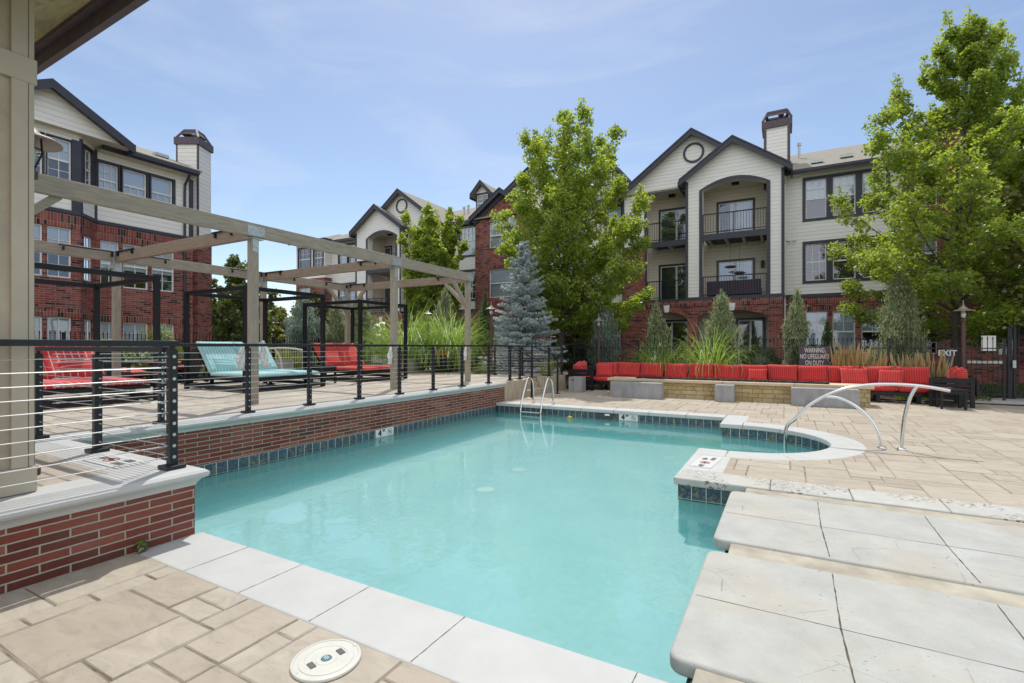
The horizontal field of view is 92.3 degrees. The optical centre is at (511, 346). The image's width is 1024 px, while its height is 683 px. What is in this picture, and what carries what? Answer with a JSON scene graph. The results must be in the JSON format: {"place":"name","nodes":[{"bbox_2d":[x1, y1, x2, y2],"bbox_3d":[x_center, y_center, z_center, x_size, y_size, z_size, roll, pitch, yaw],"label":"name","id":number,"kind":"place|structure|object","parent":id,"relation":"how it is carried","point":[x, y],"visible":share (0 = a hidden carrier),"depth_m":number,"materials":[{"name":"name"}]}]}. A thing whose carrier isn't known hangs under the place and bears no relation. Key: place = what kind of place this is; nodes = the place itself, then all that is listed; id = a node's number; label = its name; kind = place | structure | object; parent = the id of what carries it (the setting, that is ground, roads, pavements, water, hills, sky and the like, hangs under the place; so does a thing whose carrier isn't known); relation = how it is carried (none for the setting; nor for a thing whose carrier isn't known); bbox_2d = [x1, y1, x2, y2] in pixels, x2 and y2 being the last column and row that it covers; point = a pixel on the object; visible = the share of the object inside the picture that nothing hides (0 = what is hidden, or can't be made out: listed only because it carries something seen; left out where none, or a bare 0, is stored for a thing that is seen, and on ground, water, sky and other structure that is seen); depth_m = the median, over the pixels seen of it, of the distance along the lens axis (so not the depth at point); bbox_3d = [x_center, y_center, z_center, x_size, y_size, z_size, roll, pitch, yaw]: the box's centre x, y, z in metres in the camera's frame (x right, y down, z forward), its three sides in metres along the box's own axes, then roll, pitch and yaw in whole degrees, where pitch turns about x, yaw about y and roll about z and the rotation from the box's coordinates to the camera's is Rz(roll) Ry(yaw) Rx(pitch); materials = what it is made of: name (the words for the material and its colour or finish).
{"place":"outdoors","nodes":[
{"label":"outdoors","id":0,"kind":"place"},
{"bbox_2d":[371,352,384,362],"bbox_3d":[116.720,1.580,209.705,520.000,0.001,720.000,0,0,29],"label":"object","id":1,"kind":"structure","parent":0,"point":[377,361],"depth_m":61.70,"materials":[{"name":"beige stone"}]},
{"bbox_2d":[0,438,209,595],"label":"brick retaining wall","id":2,"kind":"structure","parent":1,"relation":"on","point":[50,532],"depth_m":3.53,"materials":[{"name":"brick"}]},
{"bbox_2d":[0,339,185,487],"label":"cable railing","id":3,"kind":"object","parent":2,"relation":"on","point":[171,412],"visible":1,"depth_m":3.80,"materials":[{"name":"black metal"}]},
{"bbox_2d":[35,347,168,454],"bbox_3d":[-4.101,0.505,4.800,2.715,1.010,0.150,0,0,29],"label":"cable railing","id":4,"kind":"object","parent":2,"relation":"on","point":[97,401],"visible":0.88,"depth_m":4.73,"materials":[{"name":"black metal"}]},
{"bbox_2d":[83,455,148,468],"bbox_3d":[-3.495,1.002,4.337,0.620,0.014,0.260,0,0,29],"label":"no diving tile","id":5,"kind":"object","parent":2,"relation":"on","point":[113,460],"visible":0.91,"depth_m":4.31,"materials":[{"name":"tile"}]},
{"bbox_2d":[34,78,201,357],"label":"brick apartment block","id":6,"kind":"structure","parent":1,"relation":"on","point":[98,151],"depth_m":17.63,"materials":[{"name":"red"}]},
{"bbox_2d":[34,225,70,277],"bbox_3d":[-15.160,-3.120,16.349,0.464,1.960,0.923,0,0,29],"label":"window","id":7,"kind":"structure","parent":6,"relation":"in","point":[54,234],"depth_m":16.39,"materials":[{"name":"glass"}]},
{"bbox_2d":[35,133,71,179],"bbox_3d":[-15.112,-6.170,16.322,0.555,1.700,0.923,0,0,29],"label":"window","id":8,"kind":"structure","parent":6,"relation":"in","point":[54,161],"depth_m":16.40,"materials":[{"name":"glass"}]},
{"bbox_2d":[47,316,70,339],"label":"window","id":9,"kind":"structure","parent":6,"relation":"in","point":[57,324],"depth_m":16.27,"materials":[{"name":"glass"}]},
{"bbox_2d":[63,143,94,185],"bbox_3d":[-15.196,-6.170,17.022,0.965,1.700,0.820,0,0,-16],"label":"window","id":10,"kind":"structure","parent":6,"relation":"in","point":[87,149],"depth_m":17.31,"materials":[{"name":"white paint"}]},
{"bbox_2d":[87,158,121,191],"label":"window","id":11,"kind":"structure","parent":6,"relation":"in","point":[108,176],"depth_m":18.05,"materials":[{"name":"glass"}]},
{"bbox_2d":[100,240,117,282],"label":"window","id":12,"kind":"structure","parent":6,"relation":"in","point":[107,245],"depth_m":18.05,"materials":[{"name":"glass"}]},
{"bbox_2d":[120,165,149,198],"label":"window","id":13,"kind":"structure","parent":6,"relation":"in","point":[133,183],"depth_m":18.79,"materials":[{"name":"glass"}]},
{"bbox_2d":[123,244,146,289],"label":"window","id":14,"kind":"structure","parent":6,"relation":"in","point":[129,268],"depth_m":18.86,"materials":[{"name":"glass"}]},
{"bbox_2d":[123,323,146,346],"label":"window","id":15,"kind":"structure","parent":6,"relation":"in","point":[128,328],"depth_m":18.76,"materials":[{"name":"glass"}]},
{"bbox_2d":[141,253,172,291],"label":"window","id":16,"kind":"structure","parent":6,"relation":"in","point":[166,275],"depth_m":19.87,"materials":[{"name":"glass"}]},
{"bbox_2d":[150,173,175,204],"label":"window","id":17,"kind":"structure","parent":6,"relation":"in","point":[160,189],"depth_m":19.61,"materials":[{"name":"glass"}]},
{"bbox_2d":[174,129,213,347],"bbox_3d":[-13.796,-3.835,21.350,1.060,10.970,1.040,0,0,0],"label":"chimney stack","id":18,"kind":"object","parent":1,"relation":"on","point":[194,148],"visible":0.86,"depth_m":21.06,"materials":[{"name":"beige"}]},
{"bbox_2d":[212,254,281,351],"bbox_3d":[-15.106,-1.839,26.917,4.634,6.404,4.551,0,0,-33],"label":"broadleaf tree","id":19,"kind":"object","parent":1,"relation":"on","point":[228,310],"visible":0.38,"depth_m":26.09,"materials":[{"name":"green plant"}]},
{"bbox_2d":[523,375,568,388],"bbox_3d":[-4.958,1.350,11.572,10.880,0.600,22.200,0,0,29],"label":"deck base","id":20,"kind":"object","parent":1,"relation":"on","point":[566,380],"depth_m":19.06,"materials":[{"name":"beige concrete"}]},
{"bbox_2d":[44,382,506,466],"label":"brick pool wall","id":21,"kind":"structure","parent":20,"relation":"on","point":[205,440],"depth_m":8.01,"materials":[{"name":"brick"}]},
{"bbox_2d":[52,343,522,427],"bbox_3d":[-2.443,0.480,10.456,0.190,1.060,11.255,0,0,29],"label":"cable railing","id":22,"kind":"object","parent":21,"relation":"on","point":[161,408],"visible":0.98,"depth_m":8.47,"materials":[{"name":"black metal"}]},
{"bbox_2d":[35,368,567,487],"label":"deck","id":23,"kind":"structure","parent":20,"relation":"on","point":[52,471],"depth_m":9.12,"materials":[{"name":"grey concrete"}]},
{"bbox_2d":[34,127,62,475],"bbox_3d":[-3.809,-0.450,3.850,0.444,2.920,0.444,0,0,29],"label":"lamp post","id":24,"kind":"object","parent":23,"relation":"on","point":[43,144],"visible":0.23,"depth_m":3.88,"materials":[{"name":"metal"}]},
{"bbox_2d":[0,0,148,497],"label":"pavilion","id":25,"kind":"structure","parent":23,"relation":"on","point":[37,37],"depth_m":3.37,"materials":[{"name":"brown wood"}]},
{"bbox_2d":[34,262,159,406],"bbox_3d":[-8.334,-0.170,9.033,2.550,2.360,2.180,0,0,29],"label":"framed daybed","id":26,"kind":"object","parent":23,"relation":"on","point":[141,278],"visible":0.5,"depth_m":9.30,"materials":[{"name":"fabric"}]},
{"bbox_2d":[57,359,91,373],"bbox_3d":[-8.664,0.410,9.766,0.160,0.340,0.620,-38,-11,24],"label":"throw pillow","id":27,"kind":"object","parent":26,"relation":"on","point":[72,364],"visible":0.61,"depth_m":9.69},
{"bbox_2d":[100,346,152,385],"bbox_3d":[-9.674,0.511,12.343,1.018,1.051,0.860,0,0,9],"label":"slatted chair","id":28,"kind":"object","parent":23,"relation":"on","point":[108,365],"visible":0.48,"depth_m":12.25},
{"bbox_2d":[165,347,208,382],"bbox_3d":[-9.303,0.511,14.014,1.018,1.051,0.860,0,0,9],"label":"slatted chair","id":29,"kind":"object","parent":23,"relation":"on","point":[195,365],"visible":0.35,"depth_m":13.94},
{"bbox_2d":[34,173,473,403],"bbox_3d":[-6.719,-0.585,10.098,5.236,3.190,13.510,0,0,29],"label":"pergola","id":30,"kind":"object","parent":23,"relation":"on","point":[57,189],"visible":0.92,"depth_m":10.45,"materials":[{"name":"wood"}]},
{"bbox_2d":[184,285,324,392],"bbox_3d":[-6.371,-0.170,12.272,2.430,2.360,2.150,0,0,29],"label":"framed daybed","id":31,"kind":"object","parent":23,"relation":"on","point":[233,373],"visible":0.72,"depth_m":11.93,"materials":[{"name":"fabric"}]},
{"bbox_2d":[303,299,407,381],"bbox_3d":[-4.890,-0.170,15.425,2.450,2.360,2.000,0,0,29],"label":"framed daybed","id":32,"kind":"object","parent":23,"relation":"on","point":[346,367],"visible":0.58,"depth_m":15.16,"materials":[{"name":"fabric"}]},
{"bbox_2d":[341,292,464,371],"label":"ornamental grass","id":33,"kind":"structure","parent":23,"relation":"on","point":[384,339],"depth_m":19.50,"materials":[{"name":"green"}]},
{"bbox_2d":[389,301,503,371],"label":"ornamental grass","id":34,"kind":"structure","parent":23,"relation":"on","point":[456,340],"depth_m":19.49,"materials":[{"name":"green"}]},
{"bbox_2d":[478,241,567,373],"bbox_3d":[0.445,-1.536,19.435,3.462,5.571,3.328,0,0,40],"label":"blue spruce","id":35,"kind":"object","parent":23,"relation":"on","point":[523,308],"visible":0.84,"depth_m":19.25,"materials":[{"name":"grey plant"}]},
{"bbox_2d":[492,345,563,375],"bbox_3d":[0.587,0.480,17.813,2.250,1.060,1.350,0,0,29],"label":"cable railing","id":36,"kind":"object","parent":23,"relation":"on","point":[548,357],"visible":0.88,"depth_m":17.29,"materials":[{"name":"black metal"}]},
{"bbox_2d":[493,374,564,400],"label":"concrete steps","id":37,"kind":"structure","parent":20,"relation":"on","point":[514,388],"depth_m":15.82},
{"bbox_2d":[288,108,1023,384],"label":"apartment building","id":38,"kind":"structure","parent":1,"relation":"on","point":[767,214],"depth_m":25.04,"materials":[{"name":"beige"}]},
{"bbox_2d":[458,224,474,256],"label":"window","id":39,"kind":"structure","parent":38,"relation":"in","point":[468,231],"depth_m":32.83,"materials":[{"name":"glass"}]},
{"bbox_2d":[490,268,514,297],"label":"window","id":40,"kind":"structure","parent":38,"relation":"in","point":[497,276],"depth_m":31.37,"materials":[{"name":"glass"}]},
{"bbox_2d":[659,207,684,241],"bbox_3d":[9.135,-6.660,27.310,1.933,2.100,0.090,0,0,29],"label":"sliding door","id":41,"kind":"structure","parent":38,"relation":"in","point":[673,214],"depth_m":27.41,"materials":[{"name":"white paint"}]},
{"bbox_2d":[659,263,684,299],"bbox_3d":[9.135,-3.560,27.310,1.933,2.100,0.090,0,0,29],"label":"sliding door","id":42,"kind":"structure","parent":38,"relation":"in","point":[669,271],"depth_m":27.41,"materials":[{"name":"white paint"}]},
{"bbox_2d":[664,319,686,363],"bbox_3d":[8.918,-0.280,27.407,1.991,2.460,0.090,0,0,29],"label":"sliding door","id":43,"kind":"structure","parent":38,"relation":"in","point":[677,326],"depth_m":27.24,"materials":[{"name":"white paint"}]},
{"bbox_2d":[707,279,761,296],"bbox_3d":[11.134,-2.940,24.675,2.469,0.720,0.850,0,0,29],"label":"balcony railing","id":44,"kind":"object","parent":38,"relation":"on","point":[753,285],"visible":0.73,"depth_m":24.23,"materials":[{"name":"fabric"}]},
{"bbox_2d":[716,197,754,232],"bbox_3d":[11.748,-6.660,25.855,1.851,2.100,0.090,0,0,29],"label":"sliding door","id":45,"kind":"structure","parent":38,"relation":"in","point":[749,203],"depth_m":25.81,"materials":[{"name":"white paint"}]},
{"bbox_2d":[716,258,754,280],"bbox_3d":[11.748,-3.560,25.855,1.851,2.100,0.090,0,0,29],"label":"sliding door","id":46,"kind":"structure","parent":38,"relation":"in","point":[747,265],"depth_m":25.81,"materials":[{"name":"white paint"}]},
{"bbox_2d":[736,317,765,364],"bbox_3d":[12.364,-0.280,25.490,1.378,2.460,0.090,0,0,29],"label":"sliding door","id":47,"kind":"structure","parent":38,"relation":"in","point":[755,328],"depth_m":25.47,"materials":[{"name":"white paint"}]},
{"bbox_2d":[802,174,829,221],"bbox_3d":[14.427,-6.985,23.377,1.134,2.130,0.555,0,0,29],"label":"window","id":48,"kind":"structure","parent":38,"relation":"in","point":[815,206],"depth_m":23.34,"materials":[{"name":"glass"}]},
{"bbox_2d":[802,239,829,283],"bbox_3d":[14.427,-4.000,23.377,1.134,2.040,0.555,0,0,29],"label":"window","id":49,"kind":"structure","parent":38,"relation":"in","point":[815,262],"depth_m":23.40,"materials":[{"name":"glass"}]},
{"bbox_2d":[806,311,826,345],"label":"window","id":50,"kind":"structure","parent":38,"relation":"in","point":[818,319],"depth_m":23.24,"materials":[{"name":"glass"}]},
{"bbox_2d":[833,311,854,352],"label":"window","id":51,"kind":"structure","parent":38,"relation":"in","point":[843,327],"depth_m":22.71,"materials":[{"name":"glass"}]},
{"bbox_2d":[830,170,858,218],"bbox_3d":[15.392,-6.985,22.840,1.172,2.130,0.555,0,0,29],"label":"window","id":52,"kind":"structure","parent":38,"relation":"in","point":[848,181],"depth_m":22.70,"materials":[{"name":"glass"}]},
{"bbox_2d":[830,237,858,281],"bbox_3d":[15.392,-4.000,22.840,1.172,2.040,0.555,0,0,29],"label":"window","id":53,"kind":"structure","parent":38,"relation":"in","point":[839,272],"depth_m":22.92,"materials":[{"name":"glass"}]},
{"bbox_2d":[861,310,883,352],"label":"window","id":54,"kind":"structure","parent":38,"relation":"in","point":[867,330],"depth_m":22.36,"materials":[{"name":"glass"}]},
{"bbox_2d":[859,167,889,215],"bbox_3d":[16.377,-6.985,22.292,1.174,2.130,0.555,0,0,29],"label":"window","id":55,"kind":"structure","parent":38,"relation":"in","point":[863,187],"depth_m":22.30,"materials":[{"name":"glass"}]},
{"bbox_2d":[195,406,828,682],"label":"pool basin","id":56,"kind":"object","parent":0,"point":[590,534],"visible":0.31,"depth_m":6.34,"materials":[{"name":"liquid"}]},
{"bbox_2d":[692,488,1023,682],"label":"bridge base","id":57,"kind":"object","parent":56,"relation":"on","point":[958,590],"visible":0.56,"depth_m":3.46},
{"bbox_2d":[670,551,1023,682],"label":"stone slab","id":58,"kind":"structure","parent":57,"relation":"on","point":[748,620],"depth_m":2.67,"materials":[{"name":"stone"}]},
{"bbox_2d":[714,491,1023,594],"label":"stone slab","id":59,"kind":"structure","parent":57,"relation":"on","point":[983,555],"depth_m":3.96,"materials":[{"name":"stone"}]},
{"bbox_2d":[0,388,1023,682],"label":"deck","id":60,"kind":"structure","parent":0,"point":[134,618],"depth_m":3.09,"materials":[{"name":"stone"}]},
{"bbox_2d":[289,639,361,682],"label":"deck cover","id":61,"kind":"object","parent":60,"relation":"on","point":[325,660],"visible":1,"depth_m":2.41,"materials":[{"name":"white plastic"}]},
{"bbox_2d":[140,532,667,682],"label":"pool coping","id":62,"kind":"object","parent":60,"relation":"on","point":[454,647],"visible":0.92,"depth_m":2.77,"materials":[{"name":"stone"}]},
{"bbox_2d":[520,377,554,429],"bbox_3d":[0.681,1.499,13.397,0.710,1.347,0.875,0,0,29],"label":"pool ladder","id":63,"kind":"object","parent":60,"relation":"attached to","point":[540,412],"visible":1,"depth_m":13.17,"materials":[{"name":"silver metal"}]},
{"bbox_2d":[496,401,726,420],"bbox_3d":[2.228,1.591,12.465,5.884,0.090,0.450,0,0,29],"label":"pool coping","id":64,"kind":"object","parent":60,"relation":"on","point":[702,416],"visible":0.97,"depth_m":12.10,"materials":[{"name":"stone"}]},
{"bbox_2d":[611,381,663,398],"bbox_3d":[3.818,1.315,15.053,1.530,0.470,0.380,0,0,29],"label":"concrete bench","id":65,"kind":"object","parent":60,"relation":"on","point":[644,390],"visible":1,"depth_m":14.87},
{"bbox_2d":[715,384,734,401],"bbox_3d":[6.069,1.315,14.029,0.500,0.470,0.380,0,0,29],"label":"concrete bench","id":66,"kind":"object","parent":60,"relation":"on","point":[724,392],"visible":1,"depth_m":13.87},
{"bbox_2d":[607,376,873,406],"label":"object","id":67,"kind":"object","parent":60,"relation":"on","point":[776,391],"visible":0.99,"depth_m":14.13,"materials":[{"name":"stone"}]},
{"bbox_2d":[681,415,865,472],"bbox_3d":[4.519,1.591,8.203,2.259,0.090,5.670,0,0,29],"label":"pool coping","id":68,"kind":"object","parent":60,"relation":"on","point":[842,446],"visible":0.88,"depth_m":7.34,"materials":[{"name":"stone"}]},
{"bbox_2d":[568,361,979,407],"bbox_3d":[7.168,1.030,15.603,11.190,1.040,1.200,0,0,29],"label":"sectional sofa","id":69,"kind":"object","parent":60,"relation":"on","point":[956,377],"visible":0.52,"depth_m":14.90,"materials":[{"name":"fabric"}]},
{"bbox_2d":[839,368,867,383],"bbox_3d":[9.868,0.870,14.192,0.680,0.585,0.200,0,-30,25],"label":"throw pillow","id":70,"kind":"object","parent":69,"relation":"on","point":[854,376],"visible":0.84,"depth_m":14.12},
{"bbox_2d":[878,370,903,382],"bbox_3d":[10.554,0.860,13.719,0.560,0.482,0.200,0,-26,45],"label":"throw pillow","id":71,"kind":"object","parent":69,"relation":"on","point":[890,376],"visible":0.83,"depth_m":13.64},
{"bbox_2d":[791,387,859,408],"bbox_3d":[8.138,1.315,12.832,1.500,0.470,0.380,0,0,29],"label":"concrete bench","id":72,"kind":"object","parent":60,"relation":"on","point":[802,396],"visible":0.75,"depth_m":12.70,"materials":[{"name":"concrete"}]},
{"bbox_2d":[674,469,1023,522],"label":"pool coping","id":73,"kind":"object","parent":60,"relation":"on","point":[713,480],"visible":0.77,"depth_m":5.17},
{"bbox_2d":[783,383,950,452],"bbox_3d":[5.428,1.293,7.645,2.120,1.506,0.120,0,0,29],"label":"grab rail","id":74,"kind":"object","parent":60,"relation":"on","point":[867,416],"visible":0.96,"depth_m":7.54,"materials":[{"name":"silver metal"}]},
{"bbox_2d":[935,388,967,409],"bbox_3d":[11.017,1.300,12.351,0.520,0.500,0.520,0,0,29],"label":"side table","id":75,"kind":"object","parent":60,"relation":"on","point":[960,392],"visible":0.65,"depth_m":12.24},
{"bbox_2d":[37,0,1023,489],"label":"sky","id":76,"kind":"structure","parent":0,"point":[313,113],"materials":[{"name":"blue"}]},
{"bbox_2d":[315,363,1010,405],"bbox_3d":[-10.194,1.490,17.462,45.200,0.720,36.600,0,0,29],"label":"planting bed","id":77,"kind":"object","parent":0,"point":[891,398],"visible":0.04,"depth_m":14.49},
{"bbox_2d":[135,323,183,378],"bbox_3d":[-10.203,0.286,14.281,1.252,1.965,1.219,0,0,-8],"label":"shrub","id":78,"kind":"object","parent":77,"relation":"on","point":[165,338],"visible":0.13,"depth_m":14.21,"materials":[{"name":"green plant"}]},
{"bbox_2d":[39,330,319,369],"bbox_3d":[-10.196,0.335,15.403,0.090,1.530,10.090,0,0,29],"label":"picket fence","id":79,"kind":"object","parent":77,"relation":"on","point":[218,340],"visible":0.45,"depth_m":16.43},
{"bbox_2d":[268,308,299,358],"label":"broadleaf tree","id":80,"kind":"object","parent":77,"relation":"on","point":[280,327],"visible":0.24,"depth_m":31.98,"materials":[{"name":"green plant"}]},
{"bbox_2d":[280,295,328,364],"bbox_3d":[-10.416,-0.449,24.491,2.596,4.484,2.501,0,0,-16],"label":"juniper","id":81,"kind":"object","parent":77,"relation":"on","point":[294,327],"visible":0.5,"depth_m":24.27,"materials":[{"name":"green plant"}]},
{"bbox_2d":[325,300,350,342],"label":"juniper","id":82,"kind":"object","parent":77,"relation":"on","point":[337,319],"visible":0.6,"depth_m":24.34,"materials":[{"name":"green plant"}]},
{"bbox_2d":[344,296,379,364],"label":"juniper","id":83,"kind":"object","parent":77,"relation":"on","point":[366,318],"visible":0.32,"depth_m":23.84,"materials":[{"name":"green plant"}]},
{"bbox_2d":[396,201,471,336],"bbox_3d":[-4.589,-3.694,29.322,4.521,9.703,4.857,0,0,-19],"label":"maple tree","id":84,"kind":"object","parent":77,"relation":"on","point":[429,245],"visible":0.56,"depth_m":28.41,"materials":[{"name":"green plant"}]},
{"bbox_2d":[431,287,456,337],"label":"juniper","id":85,"kind":"object","parent":77,"relation":"on","point":[444,305],"visible":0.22,"depth_m":23.35,"materials":[{"name":"green plant"}]},
{"bbox_2d":[475,291,496,362],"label":"juniper","id":86,"kind":"object","parent":77,"relation":"on","point":[484,314],"visible":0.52,"depth_m":21.81,"materials":[{"name":"green plant"}]},
{"bbox_2d":[489,97,655,370],"bbox_3d":[2.567,-4.396,22.162,7.429,11.852,7.308,0,0,29],"label":"maple tree","id":87,"kind":"object","parent":77,"relation":"on","point":[570,194],"visible":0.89,"depth_m":20.89,"materials":[{"name":"green plant"}]},
{"bbox_2d":[550,291,596,370],"bbox_3d":[3.114,-0.614,24.156,2.927,4.356,3.086,0,0,29],"label":"broadleaf tree","id":88,"kind":"object","parent":77,"relation":"on","point":[568,338],"visible":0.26,"depth_m":23.50,"materials":[{"name":"green plant"}]},
{"bbox_2d":[585,299,622,368],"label":"juniper","id":89,"kind":"object","parent":77,"relation":"on","point":[608,332],"visible":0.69,"depth_m":20.41,"materials":[{"name":"green plant"}]},
{"bbox_2d":[640,297,671,362],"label":"juniper","id":90,"kind":"object","parent":77,"relation":"on","point":[655,323],"visible":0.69,"depth_m":19.82,"materials":[{"name":"green plant"}]},
{"bbox_2d":[619,333,696,374],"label":"ornamental grass","id":91,"kind":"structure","parent":77,"relation":"on","point":[659,360],"depth_m":17.81,"materials":[{"name":"green"}]},
{"bbox_2d":[701,289,743,364],"bbox_3d":[7.565,-0.241,17.931,1.360,3.793,1.493,0,0,-38],"label":"juniper","id":92,"kind":"object","parent":77,"relation":"on","point":[721,316],"visible":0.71,"depth_m":17.71,"materials":[{"name":"green plant"}]},
{"bbox_2d":[741,347,782,372],"bbox_3d":[11.104,0.756,21.781,1.739,1.762,1.894,0,0,29],"label":"shrub","id":93,"kind":"object","parent":77,"relation":"on","point":[771,355],"visible":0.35,"depth_m":21.35,"materials":[{"name":"green plant"}]},
{"bbox_2d":[777,288,815,364],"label":"juniper","id":94,"kind":"object","parent":77,"relation":"on","point":[796,326],"visible":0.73,"depth_m":16.67,"materials":[{"name":"green plant"}]},
{"bbox_2d":[799,346,829,365],"bbox_3d":[9.476,0.754,15.420,0.822,1.533,0.076,0,0,29],"label":"warning sign","id":95,"kind":"object","parent":77,"relation":"on","point":[812,355],"visible":1,"depth_m":15.39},
{"bbox_2d":[863,270,935,366],"bbox_3d":[12.253,-0.474,15.727,1.785,4.125,1.831,0,0,29],"label":"juniper","id":96,"kind":"object","parent":77,"relation":"on","point":[900,320],"visible":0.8,"depth_m":15.38,"materials":[{"name":"green plant"}]},
{"bbox_2d":[826,6,1023,367],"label":"maple tree","id":97,"kind":"object","parent":77,"relation":"on","point":[990,89],"visible":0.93,"depth_m":15.82,"materials":[{"name":"green plant"}]},
{"bbox_2d":[906,349,953,400],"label":"feather grass","id":98,"kind":"object","parent":77,"relation":"on","point":[945,369],"depth_m":13.77,"materials":[{"name":"brown"}]},
{"bbox_2d":[654,316,773,377],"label":"ornamental grass","id":99,"kind":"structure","parent":0,"point":[712,358],"depth_m":16.85,"materials":[{"name":"green"}]},
{"bbox_2d":[574,336,1011,399],"bbox_3d":[8.301,0.605,17.067,13.195,1.830,0.090,0,0,29],"label":"picket fence","id":100,"kind":"object","parent":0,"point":[1003,348],"visible":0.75,"depth_m":15.16,"materials":[{"name":"metal"}]},
{"bbox_2d":[825,341,871,365],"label":"feather grass","id":101,"kind":"object","parent":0,"point":[839,360],"depth_m":14.73,"materials":[{"name":"brown"}]},
{"bbox_2d":[921,398,1023,404],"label":"path","id":102,"kind":"structure","parent":0,"point":[1018,401],"depth_m":13.64,"materials":[{"name":"grey concrete"}]},
{"bbox_2d":[953,300,973,368],"bbox_3d":[12.564,0.125,13.700,0.444,2.850,0.444,0,0,29],"label":"lamp post","id":103,"kind":"object","parent":102,"relation":"on","point":[963,308],"visible":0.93,"depth_m":13.66,"materials":[{"name":"metal"}]},
{"bbox_2d":[967,317,1023,398],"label":"gate","id":104,"kind":"structure","parent":102,"relation":"on","point":[1014,362],"depth_m":14.30,"materials":[{"name":"black"}]},
{"bbox_2d":[973,170,1023,334],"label":"maple tree","id":105,"kind":"object","parent":102,"relation":"on","point":[1016,202],"visible":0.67,"depth_m":14.52,"materials":[{"name":"green plant"}]},
{"bbox_2d":[980,383,1023,397],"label":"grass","id":106,"kind":"structure","parent":0,"point":[1021,389],"depth_m":16.87,"materials":[{"name":"green plant"}]},
{"bbox_2d":[981,383,1023,405],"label":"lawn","id":107,"kind":"structure","parent":0,"point":[1011,404],"depth_m":14.88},
{"bbox_2d":[963,104,1023,304],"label":"maple tree","id":108,"kind":"object","parent":107,"relation":"on","point":[1003,263],"visible":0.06,"depth_m":18.97,"materials":[{"name":"green plant"}]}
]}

